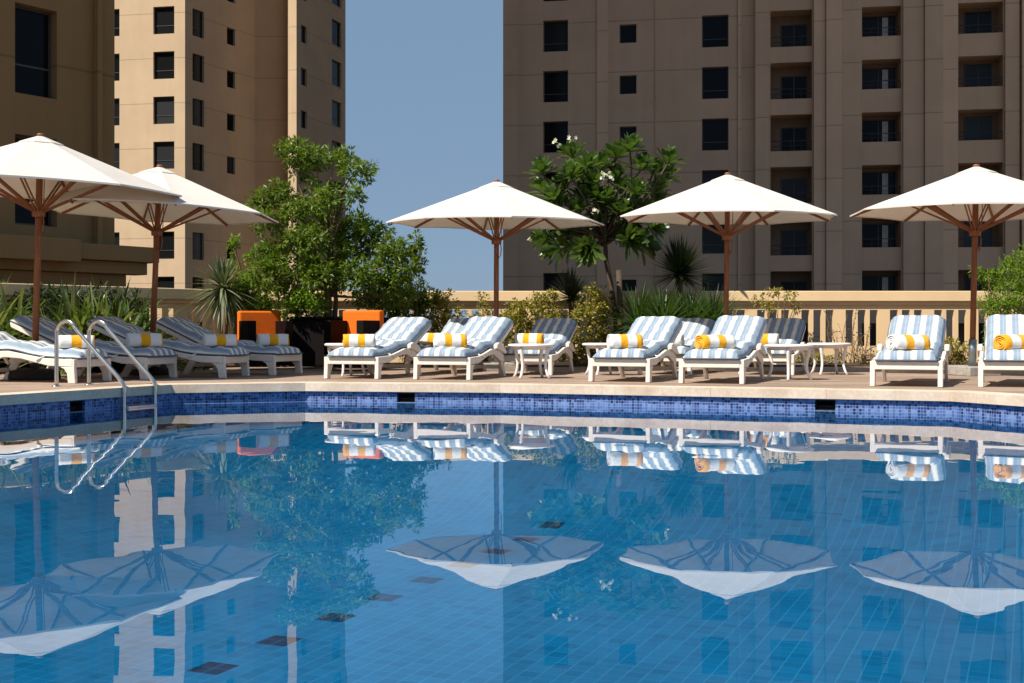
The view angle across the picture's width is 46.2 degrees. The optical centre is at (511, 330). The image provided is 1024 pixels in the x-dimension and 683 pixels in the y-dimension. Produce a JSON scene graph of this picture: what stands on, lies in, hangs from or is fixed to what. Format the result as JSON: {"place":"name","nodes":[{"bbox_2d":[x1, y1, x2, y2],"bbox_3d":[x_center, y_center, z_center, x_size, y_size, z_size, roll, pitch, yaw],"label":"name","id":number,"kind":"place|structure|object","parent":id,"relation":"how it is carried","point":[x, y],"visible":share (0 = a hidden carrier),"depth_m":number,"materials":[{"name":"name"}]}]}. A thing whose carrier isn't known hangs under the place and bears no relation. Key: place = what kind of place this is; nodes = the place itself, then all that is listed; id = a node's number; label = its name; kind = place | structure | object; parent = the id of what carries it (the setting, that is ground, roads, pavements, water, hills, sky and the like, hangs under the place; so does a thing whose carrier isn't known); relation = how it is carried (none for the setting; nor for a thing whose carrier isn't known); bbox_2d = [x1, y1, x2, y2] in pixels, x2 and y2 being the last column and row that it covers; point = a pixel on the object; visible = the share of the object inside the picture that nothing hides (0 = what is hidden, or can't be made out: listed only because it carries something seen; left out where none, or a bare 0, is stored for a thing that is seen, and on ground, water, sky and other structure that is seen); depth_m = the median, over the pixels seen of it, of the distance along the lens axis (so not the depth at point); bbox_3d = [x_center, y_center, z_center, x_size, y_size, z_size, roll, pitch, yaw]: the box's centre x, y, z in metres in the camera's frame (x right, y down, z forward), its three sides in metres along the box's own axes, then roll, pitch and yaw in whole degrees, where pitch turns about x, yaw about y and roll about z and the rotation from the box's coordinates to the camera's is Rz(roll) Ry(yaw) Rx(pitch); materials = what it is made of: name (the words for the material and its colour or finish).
{"place":"outdoors","nodes":[
{"label":"outdoors","id":0,"kind":"place"},
{"bbox_2d":[0,0,152,321],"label":"apartment building","id":1,"kind":"structure","parent":0,"point":[57,70],"depth_m":30.14,"materials":[{"name":"brown concrete"}]},
{"bbox_2d":[15,136,50,226],"bbox_3d":[-11.971,-3.700,29.788,0.060,2.194,1.124,0,0,37],"label":"window","id":2,"kind":"structure","parent":1,"relation":"in","point":[23,216],"depth_m":29.71,"materials":[{"name":"black glass"}]},
{"bbox_2d":[15,5,50,97],"bbox_3d":[-11.971,-6.900,29.788,0.060,2.194,1.124,0,0,37],"label":"window","id":3,"kind":"structure","parent":1,"relation":"in","point":[32,27],"depth_m":29.85,"materials":[{"name":"black glass"}]},
{"bbox_2d":[0,393,169,418],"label":"pool wall","id":4,"kind":"structure","parent":0,"point":[24,410],"depth_m":12.20,"materials":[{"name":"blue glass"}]},
{"bbox_2d":[0,283,254,363],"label":"balustrade wall","id":5,"kind":"structure","parent":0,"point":[176,297],"depth_m":20.58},
{"bbox_2d":[115,0,344,338],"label":"apartment tower","id":6,"kind":"structure","parent":0,"point":[220,97],"depth_m":88.31,"materials":[{"name":"beige concrete"}]},
{"bbox_2d":[155,7,173,33],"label":"window","id":7,"kind":"structure","parent":6,"relation":"in","point":[164,16],"depth_m":85.54,"materials":[{"name":"black glass"}]},
{"bbox_2d":[155,52,173,78],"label":"window","id":8,"kind":"structure","parent":6,"relation":"in","point":[164,61],"depth_m":85.54,"materials":[{"name":"black glass"}]},
{"bbox_2d":[155,97,173,123],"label":"window","id":9,"kind":"structure","parent":6,"relation":"in","point":[164,106],"depth_m":85.54,"materials":[{"name":"grey glass"}]},
{"bbox_2d":[155,142,173,168],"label":"window","id":10,"kind":"structure","parent":6,"relation":"in","point":[164,151],"depth_m":85.51,"materials":[{"name":"grey glass"}]},
{"bbox_2d":[159,232,173,258],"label":"window","id":11,"kind":"structure","parent":6,"relation":"in","point":[167,251],"depth_m":85.49,"materials":[{"name":"grey glass"}]},
{"bbox_2d":[192,9,201,37],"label":"window","id":12,"kind":"structure","parent":6,"relation":"in","point":[196,15],"depth_m":86.35,"materials":[{"name":"black glass"}]},
{"bbox_2d":[192,54,201,82],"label":"window","id":13,"kind":"structure","parent":6,"relation":"in","point":[196,59],"depth_m":86.39,"materials":[{"name":"black glass"}]},
{"bbox_2d":[192,98,201,126],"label":"window","id":14,"kind":"structure","parent":6,"relation":"in","point":[196,104],"depth_m":86.35,"materials":[{"name":"black glass"}]},
{"bbox_2d":[192,143,201,170],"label":"window","id":15,"kind":"structure","parent":6,"relation":"in","point":[196,148],"depth_m":86.39,"materials":[{"name":"black glass"}]},
{"bbox_2d":[192,232,201,259],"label":"window","id":16,"kind":"structure","parent":6,"relation":"in","point":[196,237],"depth_m":86.42,"materials":[{"name":"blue glass"}]},
{"bbox_2d":[170,391,305,403],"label":"pool wall","id":17,"kind":"structure","parent":0,"point":[230,397],"depth_m":13.84,"materials":[{"name":"blue tile"}]},
{"bbox_2d":[306,391,500,403],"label":"pool wall","id":18,"kind":"structure","parent":0,"point":[420,397],"depth_m":13.90,"materials":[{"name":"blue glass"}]},
{"bbox_2d":[345,0,502,329],"label":"sky","id":19,"kind":"structure","parent":0,"point":[424,78],"materials":[{"name":"blue"}]},
{"bbox_2d":[0,362,977,373],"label":"planting bed","id":20,"kind":"object","parent":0,"point":[847,364],"visible":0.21,"depth_m":20.49,"materials":[{"name":"soil"}]},
{"bbox_2d":[0,275,32,367],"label":"strap plant","id":21,"kind":"object","parent":20,"relation":"on","point":[2,319],"visible":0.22,"depth_m":17.43,"materials":[{"name":"green plant"}]},
{"bbox_2d":[0,274,70,326],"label":"leafy shrub","id":22,"kind":"object","parent":20,"relation":"on","point":[48,294],"visible":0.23,"depth_m":18.56,"materials":[{"name":"plant"}]},
{"bbox_2d":[0,282,122,372],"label":"strap plant","id":23,"kind":"object","parent":20,"relation":"on","point":[10,315],"visible":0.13,"depth_m":17.68,"materials":[{"name":"green plant"}]},
{"bbox_2d":[0,274,143,374],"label":"strap plant","id":24,"kind":"object","parent":20,"relation":"on","point":[81,316],"visible":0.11,"depth_m":17.53,"materials":[{"name":"green plant"}]},
{"bbox_2d":[0,280,194,373],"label":"strap plant","id":25,"kind":"object","parent":20,"relation":"on","point":[88,301],"visible":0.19,"depth_m":17.68,"materials":[{"name":"green plant"}]},
{"bbox_2d":[47,280,150,322],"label":"leafy shrub","id":26,"kind":"object","parent":20,"relation":"on","point":[121,296],"visible":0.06,"depth_m":19.13,"materials":[{"name":"plant"}]},
{"bbox_2d":[20,275,211,372],"bbox_3d":[-6.083,0.225,18.070,3.783,2.155,3.439,0,0,-30],"label":"strap plant","id":27,"kind":"object","parent":20,"relation":"on","point":[108,313],"visible":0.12,"depth_m":17.73,"materials":[{"name":"green plant"}]},
{"bbox_2d":[89,288,207,370],"bbox_3d":[-5.851,0.275,18.337,3.696,1.911,3.088,0,0,0],"label":"strap plant","id":28,"kind":"object","parent":20,"relation":"on","point":[140,318],"visible":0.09,"depth_m":18.40,"materials":[{"name":"green plant"}]},
{"bbox_2d":[183,253,261,365],"bbox_3d":[-4.823,-0.381,20.024,1.470,1.967,1.395,0,0,0],"label":"yucca","id":29,"kind":"object","parent":20,"relation":"on","point":[222,297],"visible":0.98,"depth_m":19.89,"materials":[{"name":"green plant"}]},
{"bbox_2d":[225,233,286,333],"bbox_3d":[-4.409,-0.539,20.492,1.218,2.288,0.755,0,0,-12],"label":"leafy shrub","id":30,"kind":"object","parent":20,"relation":"on","point":[268,304],"visible":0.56,"depth_m":20.42,"materials":[{"name":"green plant"}]},
{"bbox_2d":[377,247,440,362],"bbox_3d":[-1.839,-0.458,21.017,1.235,2.132,0.872,0,0,0],"label":"leafy shrub","id":31,"kind":"object","parent":20,"relation":"on","point":[420,307],"visible":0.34,"depth_m":20.93,"materials":[{"name":"green plant"}]},
{"bbox_2d":[427,288,468,332],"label":"variegated shrub","id":32,"kind":"object","parent":20,"relation":"on","point":[444,318],"visible":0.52,"depth_m":20.82,"materials":[{"name":"green plant"}]},
{"bbox_2d":[469,290,502,360],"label":"variegated shrub","id":33,"kind":"object","parent":20,"relation":"on","point":[483,312],"visible":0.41,"depth_m":21.28,"materials":[{"name":"green plant"}]},
{"bbox_2d":[499,288,572,363],"bbox_3d":[0.424,-0.047,21.085,1.442,1.444,1.096,0,0,0],"label":"variegated shrub","id":34,"kind":"object","parent":20,"relation":"on","point":[521,321],"visible":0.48,"depth_m":21.01,"materials":[{"name":"green plant"}]},
{"bbox_2d":[543,266,599,362],"bbox_3d":[1.050,-0.291,21.503,1.097,1.788,1.169,0,0,28],"label":"yucca","id":35,"kind":"object","parent":20,"relation":"on","point":[572,290],"visible":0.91,"depth_m":21.41,"materials":[{"name":"green plant"}]},
{"bbox_2d":[562,281,617,363],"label":"variegated shrub","id":36,"kind":"object","parent":20,"relation":"on","point":[586,312],"visible":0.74,"depth_m":20.96,"materials":[{"name":"green plant"}]},
{"bbox_2d":[523,132,688,333],"bbox_3d":[1.634,-1.431,21.191,2.958,4.087,1.760,0,0,0],"label":"frangipani tree","id":37,"kind":"object","parent":20,"relation":"on","point":[582,245],"visible":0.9,"depth_m":20.91,"materials":[{"name":"green plant"}]},
{"bbox_2d":[616,270,622,333],"bbox_3d":[1.886,-0.234,21.000,0.130,1.670,0.120,0,0,0],"label":"wooden stake","id":38,"kind":"object","parent":20,"relation":"on","point":[619,285],"visible":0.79,"depth_m":20.96,"materials":[{"name":"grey wood"}]},
{"bbox_2d":[600,283,666,335],"bbox_3d":[2.195,-0.144,20.920,1.792,1.507,1.741,0,0,0],"label":"fan palm","id":39,"kind":"object","parent":20,"relation":"on","point":[634,303],"visible":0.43,"depth_m":20.75,"materials":[{"name":"green plant"}]},
{"bbox_2d":[261,291,1022,361],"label":"balustrade wall","id":40,"kind":"structure","parent":20,"relation":"on","point":[840,303],"depth_m":22.07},
{"bbox_2d":[624,282,702,364],"bbox_3d":[2.590,-0.136,20.703,1.624,1.491,1.773,0,0,14],"label":"fan palm","id":41,"kind":"object","parent":20,"relation":"on","point":[662,309],"visible":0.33,"depth_m":20.47,"materials":[{"name":"green plant"}]},
{"bbox_2d":[645,232,716,311],"bbox_3d":[2.985,-0.579,21.403,1.490,2.361,1.467,0,0,0],"label":"yucca","id":42,"kind":"object","parent":20,"relation":"on","point":[678,265],"visible":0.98,"depth_m":21.25,"materials":[{"name":"green plant"}]},
{"bbox_2d":[664,285,731,318],"bbox_3d":[3.085,-0.111,20.898,1.693,1.442,1.653,0,0,37],"label":"fan palm","id":43,"kind":"object","parent":20,"relation":"on","point":[690,301],"visible":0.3,"depth_m":20.71,"materials":[{"name":"green plant"}]},
{"bbox_2d":[676,284,754,321],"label":"shrub","id":44,"kind":"object","parent":20,"relation":"on","point":[717,306],"visible":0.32,"depth_m":20.82,"materials":[{"name":"green plant"}]},
{"bbox_2d":[751,287,801,318],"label":"variegated shrub","id":45,"kind":"object","parent":20,"relation":"on","point":[768,306],"visible":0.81,"depth_m":21.59,"materials":[{"name":"green plant"}]},
{"bbox_2d":[948,340,968,363],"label":"ground plant","id":46,"kind":"object","parent":20,"relation":"on","point":[959,360],"visible":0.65,"depth_m":20.88,"materials":[{"name":"green plant"}]},
{"bbox_2d":[968,242,1023,343],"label":"green bush","id":47,"kind":"object","parent":20,"relation":"on","point":[1012,302],"visible":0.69,"depth_m":20.50,"materials":[{"name":"green plant"}]},
{"bbox_2d":[0,478,1023,682],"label":"pool floor","id":48,"kind":"structure","parent":0,"point":[535,581],"depth_m":8.27,"materials":[{"name":"tile"}]},
{"bbox_2d":[0,402,1023,493],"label":"pool water","id":49,"kind":"structure","parent":0,"point":[249,443],"depth_m":8.62,"materials":[{"name":"liquid"}]},
{"bbox_2d":[0,367,1023,393],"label":"deck","id":50,"kind":"structure","parent":0,"point":[855,378],"depth_m":15.41,"materials":[{"name":"stone"}]},
{"bbox_2d":[0,331,111,382],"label":"sun lounger","id":51,"kind":"object","parent":50,"relation":"on","point":[17,352],"visible":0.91,"depth_m":14.14,"materials":[{"name":"white paint"}]},
{"bbox_2d":[59,335,94,348],"bbox_3d":[-5.215,0.137,14.344,0.432,0.179,0.231,0,0,-26],"label":"rolled towel","id":52,"kind":"object","parent":51,"relation":"on","point":[69,341],"visible":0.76,"depth_m":14.24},
{"bbox_2d":[0,133,181,380],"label":"parasol","id":53,"kind":"object","parent":50,"relation":"on","point":[39,167],"visible":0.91,"depth_m":14.78,"materials":[{"name":"fabric"}]},
{"bbox_2d":[10,315,177,379],"bbox_3d":[-5.391,0.201,15.485,2.027,0.814,0.806,0,0,14],"label":"sun lounger","id":54,"kind":"object","parent":50,"relation":"on","point":[145,356],"visible":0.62,"depth_m":15.30,"materials":[{"name":"fabric"}]},
{"bbox_2d":[125,333,162,347],"bbox_3d":[-4.689,0.125,15.305,0.446,0.200,0.231,0,0,-28],"label":"rolled towel","id":55,"kind":"object","parent":54,"relation":"on","point":[140,340],"visible":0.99,"depth_m":15.22,"materials":[{"name":"fabric"}]},
{"bbox_2d":[29,165,277,375],"bbox_3d":[-4.905,-0.842,16.619,3.106,2.925,3.108,0,0,-1],"label":"parasol","id":56,"kind":"object","parent":50,"relation":"on","point":[195,203],"visible":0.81,"depth_m":16.47,"materials":[{"name":"white fabric"}]},
{"bbox_2d":[88,316,249,377],"bbox_3d":[-4.579,0.204,16.052,2.027,0.808,0.806,0,0,12],"label":"sun lounger","id":57,"kind":"object","parent":50,"relation":"on","point":[219,357],"visible":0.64,"depth_m":15.78,"materials":[{"name":"fabric"}]},
{"bbox_2d":[202,334,237,347],"bbox_3d":[-3.872,0.133,15.896,0.454,0.186,0.222,0,0,-26],"label":"rolled towel","id":58,"kind":"object","parent":57,"relation":"on","point":[217,340],"visible":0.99,"depth_m":15.81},
{"bbox_2d":[156,317,302,374],"bbox_3d":[-4.032,0.201,17.082,2.028,0.814,0.806,0,0,20],"label":"sun lounger","id":59,"kind":"object","parent":50,"relation":"on","point":[182,328],"visible":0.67,"depth_m":16.93,"materials":[{"name":"fabric"}]},
{"bbox_2d":[256,334,288,346],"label":"rolled towel","id":60,"kind":"object","parent":59,"relation":"on","point":[266,340],"visible":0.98,"depth_m":16.75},
{"bbox_2d":[234,311,292,365],"bbox_3d":[-3.986,0.113,19.224,0.740,0.870,0.705,0,0,-32],"label":"lounge chair","id":61,"kind":"object","parent":50,"relation":"on","point":[249,325],"visible":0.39,"depth_m":19.18,"materials":[{"name":"wicker"}]},
{"bbox_2d":[286,316,389,366],"bbox_3d":[-2.840,0.171,19.800,1.610,0.815,0.860,0,0,0],"label":"planter","id":62,"kind":"object","parent":50,"relation":"on","point":[308,337],"visible":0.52,"depth_m":19.40,"materials":[{"name":"wicker"}]},
{"bbox_2d":[276,286,332,319],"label":"leafy shrub","id":63,"kind":"object","parent":62,"relation":"in","point":[313,303],"visible":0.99,"depth_m":19.32,"materials":[{"name":"green plant"}]},
{"bbox_2d":[242,135,426,315],"bbox_3d":[-2.975,-1.727,19.770,3.178,3.094,1.994,0,0,0],"label":"leafy tree","id":64,"kind":"object","parent":62,"relation":"in","point":[270,262],"visible":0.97,"depth_m":19.56,"materials":[{"name":"green plant"}]},
{"bbox_2d":[324,343,367,376],"bbox_3d":[-2.230,0.391,16.216,0.608,0.452,0.608,0,0,-40],"label":"side table","id":65,"kind":"object","parent":50,"relation":"on","point":[330,346],"visible":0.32,"depth_m":16.05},
{"bbox_2d":[324,310,387,366],"bbox_3d":[-2.407,0.113,18.598,0.740,0.870,0.705,0,0,28],"label":"lounge chair","id":66,"kind":"object","parent":50,"relation":"on","point":[363,321],"visible":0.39,"depth_m":18.54,"materials":[{"name":"wicker"}]},
{"bbox_2d":[324,317,430,378],"bbox_3d":[-1.755,0.204,16.173,0.806,0.808,2.027,0,0,17],"label":"sun lounger","id":67,"kind":"object","parent":50,"relation":"on","point":[395,337],"visible":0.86,"depth_m":16.03,"materials":[{"name":"fabric"}]},
{"bbox_2d":[343,334,375,347],"bbox_3d":[-1.971,0.132,15.493,0.422,0.188,0.230,0,0,-3],"label":"rolled towel","id":68,"kind":"object","parent":67,"relation":"on","point":[359,340],"visible":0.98,"depth_m":15.39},
{"bbox_2d":[405,318,478,372],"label":"sun lounger","id":69,"kind":"object","parent":50,"relation":"on","point":[453,325],"visible":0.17,"depth_m":18.63,"materials":[{"name":"fabric"}]},
{"bbox_2d":[413,316,512,379],"bbox_3d":[-0.590,0.201,15.871,0.806,0.814,2.027,0,0,17],"label":"sun lounger","id":70,"kind":"object","parent":50,"relation":"on","point":[486,336],"visible":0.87,"depth_m":15.79,"materials":[{"name":"fabric"}]},
{"bbox_2d":[433,334,466,347],"bbox_3d":[-0.786,0.129,15.224,0.422,0.194,0.235,0,0,-13],"label":"rolled towel","id":71,"kind":"object","parent":70,"relation":"on","point":[451,340],"visible":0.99,"depth_m":15.13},
{"bbox_2d":[386,179,603,370],"bbox_3d":[-0.236,-0.850,18.334,3.108,2.932,3.107,0,0,-30],"label":"parasol","id":72,"kind":"object","parent":50,"relation":"on","point":[496,205],"visible":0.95,"depth_m":17.98,"materials":[{"name":"white fabric"}]},
{"bbox_2d":[0,382,1023,406],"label":"pool coping","id":73,"kind":"object","parent":50,"relation":"on","point":[964,396],"visible":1,"depth_m":12.98,"materials":[{"name":"stone"}]},
{"bbox_2d":[51,319,156,408],"bbox_3d":[-4.486,0.664,13.249,1.031,1.592,0.604,0,0,23],"label":"pool ladder","id":74,"kind":"object","parent":73,"relation":"attached to","point":[87,341],"visible":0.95,"depth_m":13.19,"materials":[{"name":"metal"}]},
{"bbox_2d":[508,344,554,378],"bbox_3d":[0.252,0.391,15.484,0.608,0.452,0.608,0,0,-12],"label":"side table","id":75,"kind":"object","parent":50,"relation":"on","point":[522,347],"visible":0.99,"depth_m":15.33,"materials":[{"name":"plastic"}]},
{"bbox_2d":[498,318,576,374],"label":"sun lounger","id":76,"kind":"object","parent":50,"relation":"on","point":[559,333],"visible":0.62,"depth_m":17.65,"materials":[{"name":"fabric"}]},
{"bbox_2d":[514,333,543,343],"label":"rolled towel","id":77,"kind":"object","parent":76,"relation":"on","point":[529,338],"visible":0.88,"depth_m":16.65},
{"bbox_2d":[582,343,619,375],"bbox_3d":[1.269,0.391,16.552,0.608,0.452,0.608,0,0,-20],"label":"side table","id":78,"kind":"object","parent":50,"relation":"on","point":[597,346],"visible":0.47,"depth_m":16.36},
{"bbox_2d":[588,316,682,381],"bbox_3d":[1.619,0.204,15.210,0.806,0.808,2.027,0,0,21],"label":"sun lounger","id":79,"kind":"object","parent":50,"relation":"on","point":[659,335],"visible":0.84,"depth_m":15.09,"materials":[{"name":"fabric"}]},
{"bbox_2d":[606,334,642,348],"bbox_3d":[1.365,0.131,14.530,0.418,0.189,0.229,0,0,-13],"label":"rolled towel","id":80,"kind":"object","parent":79,"relation":"on","point":[613,341],"visible":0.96,"depth_m":14.44,"materials":[{"name":"fabric"}]},
{"bbox_2d":[637,318,714,374],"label":"sun lounger","id":81,"kind":"object","parent":50,"relation":"on","point":[692,329],"visible":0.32,"depth_m":17.97,"materials":[{"name":"fabric"}]},
{"bbox_2d":[679,315,766,383],"bbox_3d":[2.636,0.201,14.715,0.806,0.814,2.028,0,0,21],"label":"sun lounger","id":82,"kind":"object","parent":50,"relation":"on","point":[746,332],"visible":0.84,"depth_m":14.56,"materials":[{"name":"fabric"}]},
{"bbox_2d":[694,335,735,348],"bbox_3d":[2.377,0.134,14.049,0.457,0.184,0.233,0,0,-23],"label":"rolled towel","id":83,"kind":"object","parent":82,"relation":"on","point":[712,341],"visible":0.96,"depth_m":13.96,"materials":[{"name":"fabric"}]},
{"bbox_2d":[620,172,836,371],"bbox_3d":[3.226,-0.880,17.983,3.090,2.992,3.089,0,0,-34],"label":"parasol","id":84,"kind":"object","parent":50,"relation":"on","point":[727,199],"visible":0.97,"depth_m":17.59,"materials":[{"name":"white fabric"}]},
{"bbox_2d":[738,318,806,374],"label":"sun lounger","id":85,"kind":"object","parent":50,"relation":"on","point":[790,330],"visible":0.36,"depth_m":17.80,"materials":[{"name":"fabric"}]},
{"bbox_2d":[764,344,813,380],"bbox_3d":[3.462,0.391,15.000,0.608,0.452,0.608,0,0,-30],"label":"side table","id":86,"kind":"object","parent":50,"relation":"on","point":[788,348],"visible":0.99,"depth_m":14.87,"materials":[{"name":"plastic"}]},
{"bbox_2d":[807,343,850,374],"bbox_3d":[4.434,0.391,16.783,0.608,0.452,0.608,0,0,-5],"label":"side table","id":87,"kind":"object","parent":50,"relation":"on","point":[821,346],"visible":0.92,"depth_m":16.61,"materials":[{"name":"plastic"}]},
{"bbox_2d":[870,315,950,386],"bbox_3d":[4.661,0.204,13.969,0.806,0.808,2.027,0,0,22],"label":"sun lounger","id":88,"kind":"object","parent":50,"relation":"on","point":[933,359],"visible":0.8,"depth_m":13.77,"materials":[{"name":"fabric"}]},
{"bbox_2d":[886,334,930,350],"bbox_3d":[4.389,0.132,13.297,0.463,0.187,0.218,0,0,-18],"label":"rolled towel","id":89,"kind":"object","parent":88,"relation":"on","point":[905,342],"visible":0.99,"depth_m":13.21,"materials":[{"name":"fabric"}]},
{"bbox_2d":[850,164,1023,375],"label":"parasol","id":90,"kind":"object","parent":50,"relation":"on","point":[975,194],"visible":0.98,"depth_m":16.25,"materials":[{"name":"white fabric"}]},
{"bbox_2d":[977,314,1023,386],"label":"sun lounger","id":91,"kind":"object","parent":50,"relation":"on","point":[991,360],"visible":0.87,"depth_m":13.98,"materials":[{"name":"fabric"}]},
{"bbox_2d":[993,334,1023,349],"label":"rolled towel","id":92,"kind":"object","parent":91,"relation":"on","point":[1006,342],"visible":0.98,"depth_m":13.02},
{"bbox_2d":[501,393,951,413],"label":"pool wall","id":93,"kind":"structure","parent":0,"point":[940,407],"depth_m":12.81,"materials":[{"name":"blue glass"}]},
{"bbox_2d":[503,0,1023,345],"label":"apartment tower","id":94,"kind":"structure","parent":0,"point":[843,110],"depth_m":73.98,"materials":[{"name":"beige concrete"}]},
{"bbox_2d":[544,21,567,51],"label":"window","id":95,"kind":"structure","parent":94,"relation":"in","point":[555,33],"depth_m":76.28,"materials":[{"name":"black glass"}]},
{"bbox_2d":[544,71,567,101],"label":"window","id":96,"kind":"structure","parent":94,"relation":"in","point":[555,83],"depth_m":76.28,"materials":[{"name":"black glass"}]},
{"bbox_2d":[544,122,567,152],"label":"window","id":97,"kind":"structure","parent":94,"relation":"in","point":[552,130],"depth_m":76.30,"materials":[{"name":"black glass"}]},
{"bbox_2d":[544,273,567,290],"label":"window","id":98,"kind":"structure","parent":94,"relation":"in","point":[550,279],"depth_m":76.32,"materials":[{"name":"black glass"}]},
{"bbox_2d":[620,25,635,42],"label":"window","id":99,"kind":"structure","parent":94,"relation":"in","point":[627,33],"depth_m":75.54,"materials":[{"name":"black glass"}]},
{"bbox_2d":[620,76,635,93],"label":"window","id":100,"kind":"structure","parent":94,"relation":"in","point":[627,84],"depth_m":75.54,"materials":[{"name":"black glass"}]},
{"bbox_2d":[702,274,723,290],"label":"window","id":101,"kind":"structure","parent":94,"relation":"in","point":[712,284],"depth_m":74.68,"materials":[{"name":"black glass"}]},
{"bbox_2d":[702,225,724,253],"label":"window","id":102,"kind":"structure","parent":94,"relation":"in","point":[713,242],"depth_m":74.70,"materials":[{"name":"black glass"}]},
{"bbox_2d":[702,16,727,47],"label":"window","id":103,"kind":"structure","parent":94,"relation":"in","point":[715,28],"depth_m":74.66,"materials":[{"name":"black glass"}]},
{"bbox_2d":[702,67,727,98],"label":"window","id":104,"kind":"structure","parent":94,"relation":"in","point":[714,80],"depth_m":74.66,"materials":[{"name":"black glass"}]},
{"bbox_2d":[702,119,727,150],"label":"window","id":105,"kind":"structure","parent":94,"relation":"in","point":[714,131],"depth_m":74.66,"materials":[{"name":"black glass"}]},
{"bbox_2d":[952,402,1023,419],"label":"pool wall","id":106,"kind":"structure","parent":0,"point":[996,411],"depth_m":11.60,"materials":[{"name":"blue tile"}]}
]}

